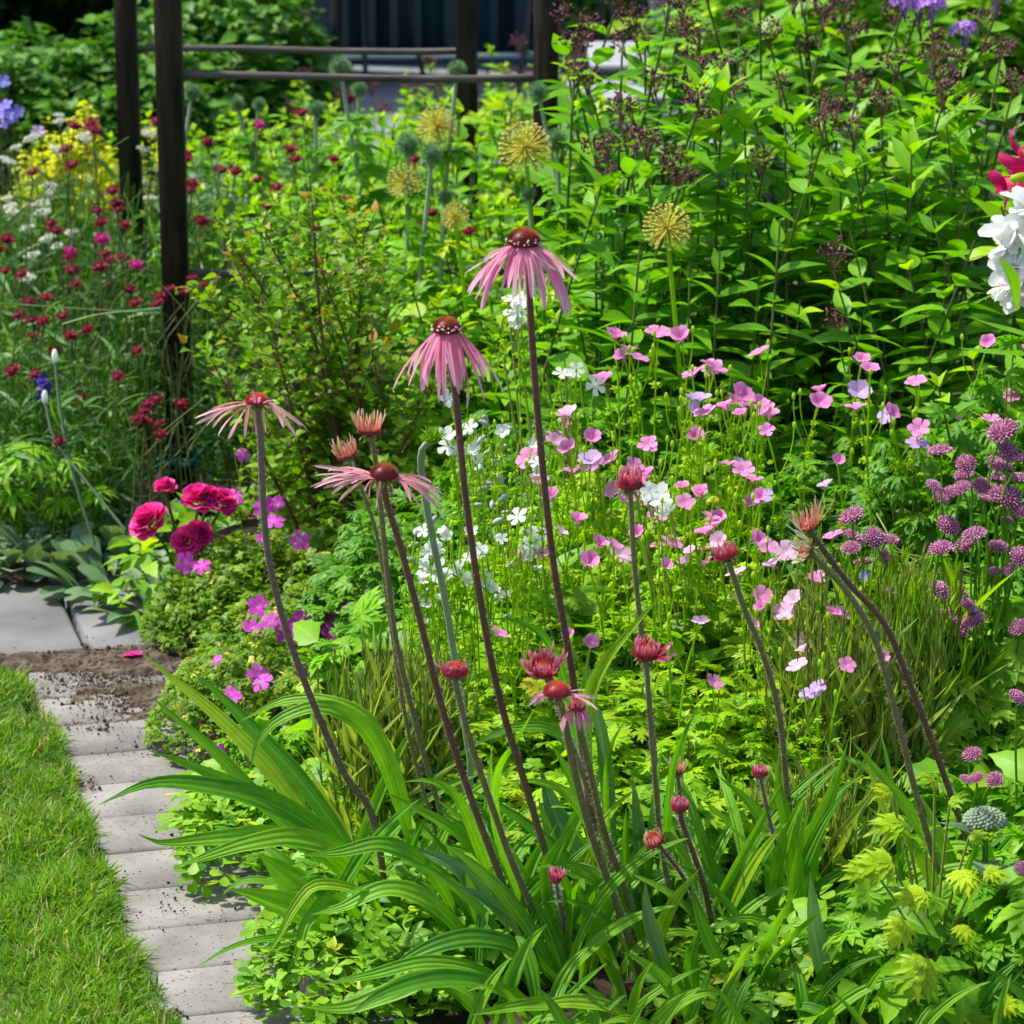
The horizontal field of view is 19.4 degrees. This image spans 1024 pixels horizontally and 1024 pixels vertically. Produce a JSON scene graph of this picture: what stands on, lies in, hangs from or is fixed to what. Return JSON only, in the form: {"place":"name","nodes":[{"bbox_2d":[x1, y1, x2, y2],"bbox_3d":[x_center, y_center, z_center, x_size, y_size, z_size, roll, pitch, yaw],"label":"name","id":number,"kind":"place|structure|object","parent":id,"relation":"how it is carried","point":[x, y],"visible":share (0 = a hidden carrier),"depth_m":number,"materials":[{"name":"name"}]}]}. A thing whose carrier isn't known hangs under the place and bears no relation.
{"place":"outdoors","nodes":[
{"label":"outdoors","id":0,"kind":"place"},
{"bbox_2d":[0,662,190,1023],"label":"grass","id":1,"kind":"structure","parent":0,"point":[78,897],"depth_m":3.86,"materials":[{"name":"plant"}]},
{"bbox_2d":[0,608,283,1023],"bbox_3d":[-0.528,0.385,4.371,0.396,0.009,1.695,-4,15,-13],"label":"soil crumbs","id":2,"kind":"object","parent":0,"point":[114,691],"visible":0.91,"depth_m":4.74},
{"bbox_2d":[137,546,299,694],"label":"magenta cranesbill","id":3,"kind":"object","parent":2,"relation":"on","point":[144,625],"visible":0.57,"depth_m":4.93,"materials":[{"name":"green plant"}]},
{"bbox_2d":[0,544,293,654],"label":"path","id":4,"kind":"structure","parent":0,"point":[52,624],"depth_m":5.11,"materials":[{"name":"concrete"}]},
{"bbox_2d":[26,533,167,600],"bbox_3d":[-0.705,0.100,5.303,0.289,0.080,0.290,0,15,0],"label":"lambs ear","id":5,"kind":"object","parent":4,"relation":"on","point":[92,556],"visible":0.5,"depth_m":5.33},
{"bbox_2d":[88,477,268,628],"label":"rose bush","id":6,"kind":"object","parent":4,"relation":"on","point":[195,529],"visible":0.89,"depth_m":5.05,"materials":[{"name":"green plant"}]},
{"bbox_2d":[29,669,413,1023],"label":"path","id":7,"kind":"structure","parent":0,"point":[200,994],"depth_m":4.01,"materials":[{"name":"concrete"}]},
{"bbox_2d":[228,881,495,1023],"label":"leafy plant","id":8,"kind":"object","parent":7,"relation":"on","point":[375,956],"visible":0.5,"depth_m":3.55,"materials":[{"name":"green plant"}]},
{"bbox_2d":[98,226,637,995],"bbox_3d":[-0.149,0.091,3.579,0.779,0.983,0.506,9,17,31],"label":"coneflower","id":9,"kind":"object","parent":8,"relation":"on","point":[321,836],"depth_m":3.63,"materials":[{"name":"plant"}]},
{"bbox_2d":[240,831,581,1016],"bbox_3d":[-0.112,0.484,3.703,0.411,0.163,0.434,-12,19,-38],"label":"leafy plant","id":10,"kind":"object","parent":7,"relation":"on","point":[406,942],"visible":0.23,"depth_m":3.61,"materials":[{"name":"green plant"}]},
{"bbox_2d":[380,132,437,452],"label":"globe thistle","id":11,"kind":"object","parent":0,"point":[409,144],"visible":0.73,"depth_m":5.54,"materials":[{"name":"green plant"}]},
{"bbox_2d":[0,2,1011,933],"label":"ground","id":12,"kind":"structure","parent":0,"point":[250,526],"depth_m":6.07,"materials":[{"name":"soil"}]},
{"bbox_2d":[0,442,118,538],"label":"hellebore","id":13,"kind":"object","parent":12,"relation":"on","point":[12,464],"visible":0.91,"depth_m":5.40,"materials":[{"name":"green plant"}]},
{"bbox_2d":[22,100,122,326],"bbox_3d":[-1.046,-0.692,7.258,0.332,0.603,0.374,0,15,0],"label":"ladys mantle","id":14,"kind":"object","parent":12,"relation":"on","point":[105,181],"visible":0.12,"depth_m":7.18,"materials":[{"name":"yellow plant"}]},
{"bbox_2d":[0,292,158,552],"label":"scabious","id":15,"kind":"object","parent":12,"relation":"on","point":[117,375],"visible":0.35,"depth_m":5.57,"materials":[{"name":"green plant"}]},
{"bbox_2d":[0,249,162,553],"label":"scabious","id":16,"kind":"object","parent":12,"relation":"on","point":[10,370],"visible":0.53,"depth_m":5.59,"materials":[{"name":"green plant"}]},
{"bbox_2d":[0,112,212,417],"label":"yarrow","id":17,"kind":"object","parent":12,"relation":"on","point":[51,195],"visible":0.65,"depth_m":6.66,"materials":[{"name":"green plant"}]},
{"bbox_2d":[0,11,245,223],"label":"garden shrub","id":18,"kind":"object","parent":12,"relation":"on","point":[81,55],"visible":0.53,"depth_m":8.79,"materials":[{"name":"green plant"}]},
{"bbox_2d":[0,116,255,532],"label":"scabious","id":19,"kind":"object","parent":12,"relation":"on","point":[73,268],"visible":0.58,"depth_m":6.32,"materials":[{"name":"green plant"}]},
{"bbox_2d":[0,0,286,51],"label":"hedge","id":20,"kind":"object","parent":12,"relation":"on","point":[59,16],"visible":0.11,"depth_m":12.25,"materials":[{"name":"green plant"}]},
{"bbox_2d":[0,115,317,554],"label":"scabious","id":21,"kind":"object","parent":12,"relation":"on","point":[144,419],"visible":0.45,"depth_m":5.78,"materials":[{"name":"green plant"}]},
{"bbox_2d":[93,0,321,207],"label":"garden shrub","id":22,"kind":"object","parent":12,"relation":"on","point":[216,61],"visible":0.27,"depth_m":9.16,"materials":[{"name":"green plant"}]},
{"bbox_2d":[93,120,365,488],"bbox_3d":[-0.523,-0.407,6.275,0.668,0.764,1.163,-9,17,-31],"label":"scabious","id":23,"kind":"object","parent":12,"relation":"on","point":[201,221],"visible":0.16,"depth_m":6.33,"materials":[{"name":"green plant"}]},
{"bbox_2d":[184,0,353,175],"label":"garden shrub","id":24,"kind":"object","parent":12,"relation":"on","point":[289,25],"visible":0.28,"depth_m":9.38,"materials":[{"name":"green plant"}]},
{"bbox_2d":[113,0,557,512],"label":"plant support","id":25,"kind":"object","parent":12,"relation":"on","point":[168,48],"visible":0.56,"depth_m":5.84,"materials":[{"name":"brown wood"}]},
{"bbox_2d":[270,584,441,758],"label":"leafy plant","id":26,"kind":"object","parent":12,"relation":"on","point":[365,615],"visible":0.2,"depth_m":4.38,"materials":[{"name":"green plant"}]},
{"bbox_2d":[327,55,396,267],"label":"globe thistle","id":27,"kind":"object","parent":12,"relation":"on","point":[358,176],"visible":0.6,"depth_m":6.00,"materials":[{"name":"green plant"}]},
{"bbox_2d":[223,92,519,460],"bbox_3d":[-0.282,-0.468,6.298,0.680,0.736,1.070,0,15,0],"label":"scabious","id":28,"kind":"object","parent":12,"relation":"on","point":[332,158],"visible":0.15,"depth_m":6.35,"materials":[{"name":"green plant"}]},
{"bbox_2d":[231,173,526,417],"bbox_3d":[-0.266,-0.394,6.178,0.615,0.583,0.682,0,15,0],"label":"leafy perennial","id":29,"kind":"object","parent":12,"relation":"on","point":[289,211],"visible":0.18,"depth_m":6.17,"materials":[{"name":"green plant"}]},
{"bbox_2d":[225,93,532,241],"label":"leafy perennial","id":30,"kind":"object","parent":12,"relation":"on","point":[300,134],"visible":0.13,"depth_m":7.22,"materials":[{"name":"green plant"}]},
{"bbox_2d":[299,187,528,460],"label":"leafy perennial","id":31,"kind":"object","parent":12,"relation":"on","point":[483,236],"visible":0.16,"depth_m":5.94,"materials":[{"name":"green plant"}]},
{"bbox_2d":[339,246,592,519],"bbox_3d":[-0.071,-0.179,5.432,0.526,0.550,0.484,0,15,0],"label":"leafy perennial","id":32,"kind":"object","parent":12,"relation":"on","point":[453,308],"visible":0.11,"depth_m":5.40,"materials":[{"name":"green plant"}]},
{"bbox_2d":[360,85,649,276],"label":"leafy perennial","id":33,"kind":"object","parent":12,"relation":"on","point":[382,123],"visible":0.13,"depth_m":7.01,"materials":[{"name":"green plant"}]},
{"bbox_2d":[310,0,735,66],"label":"garden room","id":34,"kind":"object","parent":12,"relation":"on","point":[500,22],"visible":0.23,"depth_m":13.29,"materials":[{"name":"black"}]},
{"bbox_2d":[396,259,690,479],"bbox_3d":[0.072,-0.174,5.378,0.557,0.570,0.605,0,15,0],"label":"leafy perennial","id":35,"kind":"object","parent":12,"relation":"on","point":[418,310],"visible":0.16,"depth_m":5.21,"materials":[{"name":"green plant"}]},
{"bbox_2d":[411,82,690,297],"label":"leafy perennial","id":36,"kind":"object","parent":12,"relation":"on","point":[495,184],"visible":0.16,"depth_m":6.60,"materials":[{"name":"green plant"}]},
{"bbox_2d":[474,0,666,456],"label":"phlox","id":37,"kind":"object","parent":12,"relation":"on","point":[587,171],"visible":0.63,"depth_m":5.08,"materials":[{"name":"green plant"}]},
{"bbox_2d":[474,0,743,483],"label":"phlox","id":38,"kind":"object","parent":12,"relation":"on","point":[639,282],"visible":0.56,"depth_m":4.98,"materials":[{"name":"green plant"}]},
{"bbox_2d":[463,223,802,447],"bbox_3d":[0.206,-0.171,5.243,0.590,0.632,0.572,0,15,0],"label":"leafy perennial","id":39,"kind":"object","parent":12,"relation":"on","point":[571,342],"visible":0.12,"depth_m":5.17,"materials":[{"name":"green plant"}]},
{"bbox_2d":[553,0,884,473],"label":"phlox","id":40,"kind":"object","parent":12,"relation":"on","point":[736,121],"visible":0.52,"depth_m":5.01,"materials":[{"name":"green plant"}]},
{"bbox_2d":[608,339,852,570],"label":"pink cranesbill","id":41,"kind":"object","parent":12,"relation":"on","point":[739,394],"visible":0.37,"depth_m":4.53,"materials":[{"name":"green plant"}]},
{"bbox_2d":[616,0,971,193],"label":"garden shrub","id":42,"kind":"object","parent":12,"relation":"on","point":[727,39],"visible":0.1,"depth_m":9.04,"materials":[{"name":"green plant"}]},
{"bbox_2d":[710,730,912,904],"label":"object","id":43,"kind":"object","parent":12,"relation":"on","point":[847,822],"visible":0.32,"depth_m":3.73,"materials":[{"name":"plant"}]},
{"bbox_2d":[689,0,944,519],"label":"phlox","id":44,"kind":"object","parent":12,"relation":"on","point":[832,199],"visible":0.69,"depth_m":4.97,"materials":[{"name":"green plant"}]},
{"bbox_2d":[721,347,962,586],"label":"pink cranesbill","id":45,"kind":"object","parent":12,"relation":"on","point":[859,424],"visible":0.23,"depth_m":4.49,"materials":[{"name":"green plant"}]},
{"bbox_2d":[726,0,1023,179],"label":"garden shrub","id":46,"kind":"object","parent":12,"relation":"on","point":[871,14],"visible":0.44,"depth_m":8.68,"materials":[{"name":"green plant"}]},
{"bbox_2d":[771,0,1012,459],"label":"phlox","id":47,"kind":"object","parent":12,"relation":"on","point":[929,129],"visible":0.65,"depth_m":5.04,"materials":[{"name":"green plant"}]},
{"bbox_2d":[791,368,1020,629],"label":"pink cranesbill","id":48,"kind":"object","parent":12,"relation":"on","point":[915,441],"visible":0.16,"depth_m":4.35,"materials":[{"name":"green plant"}]},
{"bbox_2d":[802,523,1016,753],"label":"spent flower stalks","id":49,"kind":"object","parent":12,"relation":"on","point":[914,607],"visible":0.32,"depth_m":3.98,"materials":[{"name":"green plant"}]},
{"bbox_2d":[823,334,1023,622],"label":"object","id":50,"kind":"object","parent":12,"relation":"on","point":[989,391],"visible":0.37,"depth_m":4.35,"materials":[{"name":"green plant"}]},
{"bbox_2d":[838,860,1023,1023],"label":"masterwort","id":51,"kind":"object","parent":12,"relation":"on","point":[1019,867],"visible":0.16,"depth_m":3.51,"materials":[{"name":"pink plant"}]},
{"bbox_2d":[843,514,1023,824],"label":"masterwort","id":52,"kind":"object","parent":12,"relation":"on","point":[947,523],"visible":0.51,"depth_m":3.99,"materials":[{"name":"green plant"}]},
{"bbox_2d":[858,0,1023,458],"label":"phlox","id":53,"kind":"object","parent":12,"relation":"on","point":[987,205],"visible":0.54,"depth_m":5.08,"materials":[{"name":"green plant"}]},
{"bbox_2d":[874,850,1018,1005],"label":"leafy plant","id":54,"kind":"object","parent":12,"relation":"on","point":[981,909],"visible":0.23,"depth_m":3.53,"materials":[{"name":"green plant"}]},
{"bbox_2d":[887,757,1023,877],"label":"leafy plant","id":55,"kind":"object","parent":12,"relation":"on","point":[927,764],"visible":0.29,"depth_m":3.83,"materials":[{"name":"green plant"}]},
{"bbox_2d":[961,186,1023,628],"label":"lily","id":56,"kind":"object","parent":12,"relation":"on","point":[1007,275],"visible":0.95,"depth_m":4.19,"materials":[{"name":"white plant"}]},
{"bbox_2d":[972,810,1023,1016],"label":"leafy plant","id":57,"kind":"object","parent":12,"relation":"on","point":[993,955],"visible":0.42,"depth_m":3.45,"materials":[{"name":"green plant"}]},
{"bbox_2d":[1,65,1020,177],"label":"patio","id":58,"kind":"structure","parent":0,"point":[390,93],"depth_m":12.34,"materials":[{"name":"stone"}]},
{"bbox_2d":[277,666,850,1023],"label":"soil","id":59,"kind":"structure","parent":0,"point":[601,983],"depth_m":3.57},
{"bbox_2d":[143,628,335,768],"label":"magenta cranesbill","id":60,"kind":"object","parent":59,"relation":"on","point":[259,669],"visible":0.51,"depth_m":4.47,"materials":[{"name":"green plant"}]},
{"bbox_2d":[141,447,355,655],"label":"magenta cranesbill","id":61,"kind":"object","parent":59,"relation":"on","point":[288,556],"visible":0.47,"depth_m":4.97,"materials":[{"name":"green plant"}]},
{"bbox_2d":[156,752,385,897],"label":"leafy plant","id":62,"kind":"object","parent":59,"relation":"on","point":[190,821],"visible":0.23,"depth_m":3.99,"materials":[{"name":"green plant"}]},
{"bbox_2d":[172,579,380,724],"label":"magenta cranesbill","id":63,"kind":"object","parent":59,"relation":"on","point":[229,619],"visible":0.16,"depth_m":4.68,"materials":[{"name":"green plant"}]},
{"bbox_2d":[196,517,408,660],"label":"magenta cranesbill","id":64,"kind":"object","parent":59,"relation":"on","point":[318,540],"visible":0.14,"depth_m":5.00,"materials":[{"name":"green plant"}]},
{"bbox_2d":[175,175,453,574],"bbox_3d":[-0.343,-0.218,5.165,0.504,0.771,0.605,0,15,0],"label":"berberis","id":65,"kind":"object","parent":59,"relation":"on","point":[303,452],"visible":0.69,"depth_m":5.11,"materials":[{"name":"green plant"}]},
{"bbox_2d":[301,619,504,864],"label":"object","id":66,"kind":"object","parent":59,"relation":"on","point":[380,705],"visible":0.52,"depth_m":3.88,"materials":[{"name":"plant"}]},
{"bbox_2d":[350,408,456,877],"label":"coneflower","id":67,"kind":"object","parent":59,"relation":"on","point":[369,431],"visible":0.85,"depth_m":3.55,"materials":[{"name":"plant"}]},
{"bbox_2d":[311,462,523,933],"bbox_3d":[-0.055,0.274,3.399,0.373,0.713,0.127,-11,19,-36],"label":"coneflower","id":68,"kind":"object","parent":59,"relation":"on","point":[382,473],"visible":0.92,"depth_m":3.32,"materials":[{"name":"pink plant"}]},
{"bbox_2d":[417,425,472,810],"bbox_3d":[-0.081,0.214,3.645,0.038,0.711,0.279,1,15,5],"label":"nodding bud","id":69,"kind":"object","parent":59,"relation":"on","point":[433,437],"visible":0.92,"depth_m":3.58,"materials":[{"name":"green plant"}]},
{"bbox_2d":[295,447,601,660],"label":"pink cranesbill","id":70,"kind":"object","parent":59,"relation":"on","point":[342,576],"visible":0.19,"depth_m":4.59,"materials":[{"name":"green plant"}]},
{"bbox_2d":[369,515,536,704],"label":"white bellflower","id":71,"kind":"object","parent":59,"relation":"on","point":[428,599],"visible":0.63,"depth_m":3.94,"materials":[{"name":"green plant"}]},
{"bbox_2d":[306,626,675,859],"bbox_3d":[0.008,0.282,4.061,0.574,0.367,0.582,0,15,0],"label":"pink cranesbill","id":72,"kind":"object","parent":59,"relation":"on","point":[530,690],"visible":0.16,"depth_m":3.94,"materials":[{"name":"green plant"}]},
{"bbox_2d":[434,658,578,979],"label":"coneflower","id":73,"kind":"object","parent":59,"relation":"on","point":[455,671],"visible":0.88,"depth_m":3.42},
{"bbox_2d":[304,315,711,1023],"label":"coneflower","id":74,"kind":"object","parent":59,"relation":"on","point":[480,891],"depth_m":3.51,"materials":[{"name":"plant"}]},
{"bbox_2d":[195,389,840,1023],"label":"coneflower","id":75,"kind":"object","parent":59,"relation":"on","point":[563,842],"depth_m":3.57,"materials":[{"name":"plant"}]},
{"bbox_2d":[437,388,624,601],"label":"white bellflower","id":76,"kind":"object","parent":59,"relation":"on","point":[474,447],"visible":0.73,"depth_m":4.08,"materials":[{"name":"green plant"}]},
{"bbox_2d":[360,486,712,778],"bbox_3d":[0.066,0.182,4.243,0.575,0.466,0.584,0,15,0],"label":"pink cranesbill","id":77,"kind":"object","parent":59,"relation":"on","point":[589,559],"visible":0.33,"depth_m":4.13,"materials":[{"name":"green plant"}]},
{"bbox_2d":[488,291,602,558],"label":"white bellflower","id":78,"kind":"object","parent":59,"relation":"on","point":[516,319],"visible":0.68,"depth_m":4.27,"materials":[{"name":"green plant"}]},
{"bbox_2d":[476,456,621,702],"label":"white bellflower","id":79,"kind":"object","parent":59,"relation":"on","point":[538,596],"visible":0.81,"depth_m":3.95,"materials":[{"name":"green plant"}]},
{"bbox_2d":[404,327,694,578],"bbox_3d":[0.084,-0.034,4.756,0.621,0.620,0.620,14,20,42],"label":"pink cranesbill","id":80,"kind":"object","parent":59,"relation":"on","point":[568,410],"visible":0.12,"depth_m":4.70,"materials":[{"name":"green plant"}]},
{"bbox_2d":[529,680,647,984],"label":"coneflower","id":81,"kind":"object","parent":59,"relation":"on","point":[557,691],"visible":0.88,"depth_m":3.40,"materials":[{"name":"pink plant"}]},
{"bbox_2d":[437,416,756,677],"bbox_3d":[0.143,0.111,4.414,0.582,0.516,0.587,0,15,0],"label":"pink cranesbill","id":82,"kind":"object","parent":59,"relation":"on","point":[606,522],"visible":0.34,"depth_m":4.29,"materials":[{"name":"green plant"}]},
{"bbox_2d":[427,633,801,880],"bbox_3d":[0.136,0.323,3.966,0.580,0.336,0.579,0,15,0],"label":"pink cranesbill","id":83,"kind":"object","parent":59,"relation":"on","point":[640,729],"visible":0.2,"depth_m":3.88,"materials":[{"name":"green plant"}]},
{"bbox_2d":[510,325,784,565],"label":"pink cranesbill","id":84,"kind":"object","parent":59,"relation":"on","point":[666,416],"visible":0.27,"depth_m":4.51,"materials":[{"name":"green plant"}]},
{"bbox_2d":[495,524,805,786],"bbox_3d":[0.207,0.204,4.192,0.571,0.450,0.574,8,17,26],"label":"pink cranesbill","id":85,"kind":"object","parent":59,"relation":"on","point":[615,670],"visible":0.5,"depth_m":4.07,"materials":[{"name":"green plant"}]},
{"bbox_2d":[635,481,768,708],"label":"white bellflower","id":86,"kind":"object","parent":59,"relation":"on","point":[652,492],"visible":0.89,"depth_m":4.07,"materials":[{"name":"green plant"}]},
{"bbox_2d":[574,421,842,670],"bbox_3d":[0.336,0.097,4.498,0.577,0.500,0.740,-6,16,-22],"label":"pink cranesbill","id":87,"kind":"object","parent":59,"relation":"on","point":[718,515],"visible":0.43,"depth_m":4.24,"materials":[{"name":"green plant"}]},
{"bbox_2d":[518,664,916,914],"bbox_3d":[0.272,0.340,3.940,0.584,0.316,0.578,0,15,0],"label":"pink cranesbill","id":88,"kind":"object","parent":59,"relation":"on","point":[728,746],"visible":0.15,"depth_m":3.86,"materials":[{"name":"green plant"}]},
{"bbox_2d":[591,557,847,785],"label":"pink cranesbill","id":89,"kind":"object","parent":59,"relation":"on","point":[742,638],"visible":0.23,"depth_m":4.02,"materials":[{"name":"green plant"}]},
{"bbox_2d":[712,539,795,822],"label":"coneflower","id":90,"kind":"object","parent":59,"relation":"on","point":[725,553],"visible":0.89,"depth_m":3.54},
{"bbox_2d":[641,884,925,1023],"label":"leafy plant","id":91,"kind":"object","parent":59,"relation":"on","point":[777,976],"visible":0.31,"depth_m":3.50,"materials":[{"name":"green plant"}]},
{"bbox_2d":[610,703,1004,1023],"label":"coneflower leaves","id":92,"kind":"object","parent":59,"relation":"on","point":[797,852],"visible":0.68,"depth_m":3.56,"materials":[{"name":"green plant"}]},
{"bbox_2d":[676,448,950,678],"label":"pink cranesbill","id":93,"kind":"object","parent":59,"relation":"on","point":[764,544],"visible":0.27,"depth_m":4.31,"materials":[{"name":"green plant"}]},
{"bbox_2d":[709,561,992,779],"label":"pink cranesbill","id":94,"kind":"object","parent":59,"relation":"on","point":[847,664],"visible":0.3,"depth_m":3.82,"materials":[{"name":"green plant"}]},
{"bbox_2d":[787,518,942,880],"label":"coneflower","id":95,"kind":"object","parent":59,"relation":"on","point":[806,551],"visible":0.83,"depth_m":3.49,"materials":[{"name":"plant"}]},
{"bbox_2d":[767,874,1023,1023],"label":"leafy plant","id":96,"kind":"object","parent":59,"relation":"on","point":[859,911],"visible":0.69,"depth_m":3.45,"materials":[{"name":"green plant"}]},
{"bbox_2d":[803,731,1023,1023],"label":"coneflower leaves","id":97,"kind":"object","parent":59,"relation":"on","point":[999,983],"visible":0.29,"depth_m":3.59,"materials":[{"name":"green plant"}]},
{"bbox_2d":[837,771,1023,1023],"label":"golden leaved plant","id":98,"kind":"object","parent":59,"relation":"on","point":[874,866],"visible":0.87,"depth_m":3.38,"materials":[{"name":"yellow plant"}]},
{"bbox_2d":[851,443,1023,765],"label":"masterwort","id":99,"kind":"object","parent":59,"relation":"on","point":[1014,669],"visible":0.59,"depth_m":4.02,"materials":[{"name":"purple plant"}]},
{"bbox_2d":[889,580,1023,825],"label":"masterwort","id":100,"kind":"object","parent":59,"relation":"on","point":[974,617],"visible":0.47,"depth_m":3.98,"materials":[{"name":"green plant"}]},
{"bbox_2d":[950,418,1023,748],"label":"masterwort","id":101,"kind":"object","parent":59,"relation":"on","point":[1006,494],"visible":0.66,"depth_m":4.03,"materials":[{"name":"purple plant"}]},
{"bbox_2d":[724,539,1016,780],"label":"spent flower stalks","id":102,"kind":"object","parent":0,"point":[862,698],"visible":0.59,"depth_m":3.92,"materials":[{"name":"plant"}]},
{"bbox_2d":[789,495,978,874],"bbox_3d":[0.459,0.268,3.566,0.332,0.648,0.059,-10,18,-34],"label":"coneflower","id":103,"kind":"object","parent":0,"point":[807,524],"visible":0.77,"depth_m":3.52,"materials":[{"name":"plant"}]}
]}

